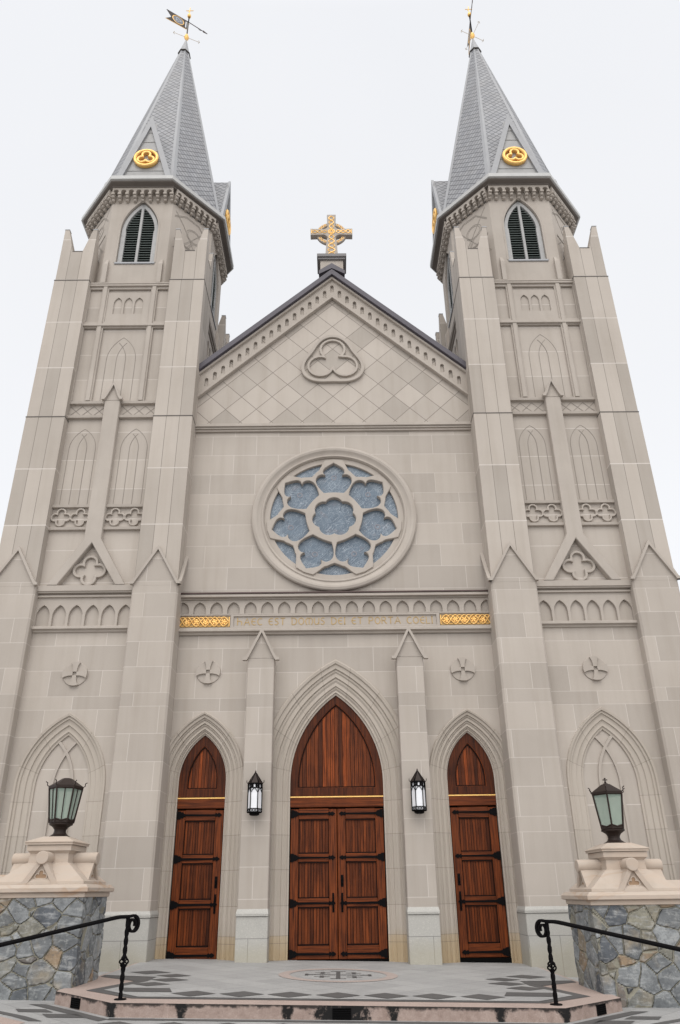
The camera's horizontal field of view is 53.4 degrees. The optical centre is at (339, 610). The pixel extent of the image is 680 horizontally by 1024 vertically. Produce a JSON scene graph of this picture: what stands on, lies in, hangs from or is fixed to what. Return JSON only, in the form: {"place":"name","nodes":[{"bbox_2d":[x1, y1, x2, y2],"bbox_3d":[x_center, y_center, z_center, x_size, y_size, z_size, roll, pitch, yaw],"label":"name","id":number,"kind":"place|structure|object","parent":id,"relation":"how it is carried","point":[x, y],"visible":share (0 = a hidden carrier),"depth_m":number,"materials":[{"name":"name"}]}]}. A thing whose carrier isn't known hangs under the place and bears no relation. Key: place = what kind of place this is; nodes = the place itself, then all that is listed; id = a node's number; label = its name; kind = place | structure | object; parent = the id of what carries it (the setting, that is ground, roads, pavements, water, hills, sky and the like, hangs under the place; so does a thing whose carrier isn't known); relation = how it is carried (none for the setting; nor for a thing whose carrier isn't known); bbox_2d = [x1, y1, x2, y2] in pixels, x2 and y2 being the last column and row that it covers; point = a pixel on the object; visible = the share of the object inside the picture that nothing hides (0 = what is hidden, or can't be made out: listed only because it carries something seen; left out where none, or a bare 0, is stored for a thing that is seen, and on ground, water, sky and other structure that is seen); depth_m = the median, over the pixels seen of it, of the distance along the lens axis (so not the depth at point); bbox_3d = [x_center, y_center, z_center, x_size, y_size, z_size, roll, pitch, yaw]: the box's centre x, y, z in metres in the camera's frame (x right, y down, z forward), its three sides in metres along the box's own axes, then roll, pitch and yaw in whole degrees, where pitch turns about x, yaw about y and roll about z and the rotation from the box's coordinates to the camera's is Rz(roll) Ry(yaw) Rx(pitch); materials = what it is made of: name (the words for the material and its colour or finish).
{"place":"outdoors","nodes":[
{"label":"outdoors","id":0,"kind":"place"},
{"bbox_2d":[0,972,679,1023],"bbox_3d":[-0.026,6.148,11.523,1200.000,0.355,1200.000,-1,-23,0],"label":"ground","id":1,"kind":"structure","parent":0,"point":[12,1006],"depth_m":7.20,"materials":[{"name":"grey stone"}]},
{"bbox_2d":[0,1017,23,1023],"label":"pavement band","id":2,"kind":"object","parent":1,"relation":"on","point":[3,1020],"visible":1,"depth_m":6.86,"materials":[{"name":"pink stone"}]},
{"bbox_2d":[0,836,113,1000],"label":"stone pier","id":3,"kind":"structure","parent":1,"relation":"on","point":[49,883],"depth_m":8.59,"materials":[{"name":"grey stone"}]},
{"bbox_2d":[46,778,86,836],"bbox_3d":[-3.895,2.771,9.520,0.535,0.805,0.548,-1,-23,0],"label":"pier lantern","id":4,"kind":"object","parent":3,"relation":"on","point":[64,796],"visible":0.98,"depth_m":9.42,"materials":[{"name":"green glass"}]},
{"bbox_2d":[54,963,622,1022],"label":"platform step","id":5,"kind":"object","parent":1,"relation":"on","point":[108,1005],"visible":0.36,"depth_m":7.20,"materials":[{"name":"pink stone"}]},
{"bbox_2d":[0,914,139,1000],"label":"handrail","id":6,"kind":"object","parent":5,"relation":"on","point":[128,929],"visible":1,"depth_m":7.47,"materials":[{"name":"black metal"}]},
{"bbox_2d":[70,997,80,1008],"bbox_3d":[-2.986,4.439,7.647,0.200,0.104,0.032,-20,-29,38],"label":"drain grille","id":7,"kind":"object","parent":5,"relation":"attached to","point":[75,1003],"visible":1,"depth_m":7.64,"materials":[{"name":"black metal"}]},
{"bbox_2d":[87,975,588,1002],"bbox_3d":[-0.025,5.223,9.660,6.560,0.146,4.690,-1,-23,0],"label":"dark border","id":8,"kind":"object","parent":5,"relation":"on","point":[140,979],"visible":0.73,"depth_m":7.68,"materials":[{"name":"stone"}]},
{"bbox_2d":[105,959,571,1000],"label":"paving","id":9,"kind":"structure","parent":5,"relation":"on","point":[410,982],"depth_m":9.32,"materials":[{"name":"grey stone"}]},
{"bbox_2d":[123,970,552,999],"bbox_3d":[-0.024,4.868,8.825,6.040,0.134,2.585,-1,-23,0],"label":"paving diamond","id":10,"kind":"object","parent":9,"relation":"on","point":[340,995],"visible":0.96,"depth_m":7.99,"materials":[{"name":"stone"}]},
{"bbox_2d":[279,968,397,981],"bbox_3d":[-0.026,5.252,9.751,1.720,0.038,1.720,-1,-23,0],"label":"paving ring","id":11,"kind":"object","parent":9,"relation":"on","point":[285,974],"visible":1,"depth_m":9.62,"materials":[{"name":"stone"}]},
{"bbox_2d":[305,971,371,978],"bbox_3d":[-0.026,5.252,9.751,0.847,0.021,0.855,19,-30,-39],"label":"paving cross","id":12,"kind":"object","parent":9,"relation":"on","point":[337,974],"visible":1,"depth_m":9.74,"materials":[{"name":"stone"}]},
{"bbox_2d":[332,1008,350,1019],"bbox_3d":[0.019,4.278,7.177,0.200,0.104,0.032,-1,-23,0],"label":"drain grille","id":13,"kind":"object","parent":5,"relation":"attached to","point":[341,1013],"visible":1,"depth_m":7.17,"materials":[{"name":"black metal"}]},
{"bbox_2d":[596,1003,606,1015],"bbox_3d":[2.942,4.500,7.630,0.200,0.104,0.032,19,-30,-39],"label":"drain grille","id":14,"kind":"object","parent":5,"relation":"attached to","point":[601,1009],"visible":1,"depth_m":7.62,"materials":[{"name":"black metal"}]},
{"bbox_2d":[535,919,679,1005],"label":"handrail","id":15,"kind":"object","parent":5,"relation":"on","point":[546,934],"visible":1,"depth_m":7.45,"materials":[{"name":"black metal"}]},
{"bbox_2d":[0,38,679,976],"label":"church","id":16,"kind":"structure","parent":1,"relation":"on","point":[332,558],"depth_m":14.04,"materials":[{"name":"stone"}]},
{"bbox_2d":[165,8,206,43],"bbox_3d":[-5.508,-21.200,24.409,0.748,2.050,1.364,-14,-26,30],"label":"weather vane","id":17,"kind":"object","parent":16,"relation":"on","point":[177,19],"visible":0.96,"depth_m":24.22,"materials":[{"name":"gold metal"}]},
{"bbox_2d":[166,810,223,958],"bbox_3d":[-2.608,4.923,12.237,0.868,2.540,0.138,-1,-23,0],"label":"door","id":18,"kind":"structure","parent":16,"relation":"in","point":[181,904],"depth_m":12.24,"materials":[{"name":"brown wood"}]},
{"bbox_2d":[246,771,263,815],"bbox_3d":[-1.535,3.290,12.217,0.324,0.795,0.306,-1,-23,0],"label":"wall lantern","id":19,"kind":"object","parent":16,"relation":"attached to","point":[254,794],"depth_m":12.11,"materials":[{"name":"white glass"}]},
{"bbox_2d":[289,808,337,959],"bbox_3d":[-0.480,4.901,12.249,0.859,2.540,0.138,-1,-23,0],"label":"door","id":20,"kind":"structure","parent":16,"relation":"in","point":[304,856],"depth_m":12.26,"materials":[{"name":"brown wood"}]},
{"bbox_2d":[311,215,351,273],"bbox_3d":[-0.226,-9.690,18.205,1.130,2.410,0.565,-1,-23,0],"label":"celtic cross","id":21,"kind":"object","parent":16,"relation":"attached to","point":[331,232],"visible":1,"depth_m":18.22,"materials":[{"name":"metal"}]},
{"bbox_2d":[251,447,416,590],"bbox_3d":[-0.130,-2.066,14.937,3.630,3.630,0.235,-1,-23,0],"label":"rose window","id":22,"kind":"structure","parent":16,"relation":"in","point":[325,518],"depth_m":14.94,"materials":[{"name":"stone"}]},
{"bbox_2d":[337,808,387,958],"bbox_3d":[0.393,4.892,12.254,0.859,2.540,0.138,-1,-23,0],"label":"door","id":23,"kind":"structure","parent":16,"relation":"in","point":[371,942],"depth_m":12.25,"materials":[{"name":"brown wood"}]},
{"bbox_2d":[410,769,426,813],"bbox_3d":[1.415,3.260,12.234,0.324,0.795,0.306,-1,-23,0],"label":"wall lantern","id":24,"kind":"object","parent":16,"relation":"attached to","point":[418,794],"depth_m":12.13,"materials":[{"name":"white glass"}]},
{"bbox_2d":[461,0,483,54],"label":"weather vane","id":25,"kind":"object","parent":16,"relation":"on","point":[471,34],"visible":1,"depth_m":24.49,"materials":[{"name":"gold metal"}]},
{"bbox_2d":[449,807,509,957],"bbox_3d":[2.521,4.870,12.266,0.868,2.540,0.138,-1,-23,0],"label":"door","id":26,"kind":"structure","parent":16,"relation":"in","point":[466,899],"depth_m":12.27,"materials":[{"name":"brown wood"}]},
{"bbox_2d":[0,1004,679,1023],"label":"pavement inlay","id":27,"kind":"object","parent":1,"relation":"on","point":[602,1020],"visible":1,"depth_m":7.12,"materials":[{"name":"stone"}]},
{"bbox_2d":[561,843,679,1007],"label":"stone pier","id":28,"kind":"structure","parent":1,"relation":"on","point":[628,889],"depth_m":8.57,"materials":[{"name":"grey stone"}]},
{"bbox_2d":[588,778,625,842],"bbox_3d":[3.796,2.810,9.515,0.556,0.892,0.522,-1,-23,0],"label":"pier lantern","id":29,"kind":"object","parent":28,"relation":"on","point":[607,800],"visible":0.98,"depth_m":9.39,"materials":[{"name":"green glass"}]},
{"bbox_2d":[668,880,679,887],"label":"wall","id":30,"kind":"structure","parent":1,"relation":"on","point":[676,882],"depth_m":9.16,"materials":[{"name":"beige stone"}]},
{"bbox_2d":[0,0,679,589],"label":"sky","id":31,"kind":"structure","parent":0,"point":[311,110],"materials":[{"name":"white"}]}
]}

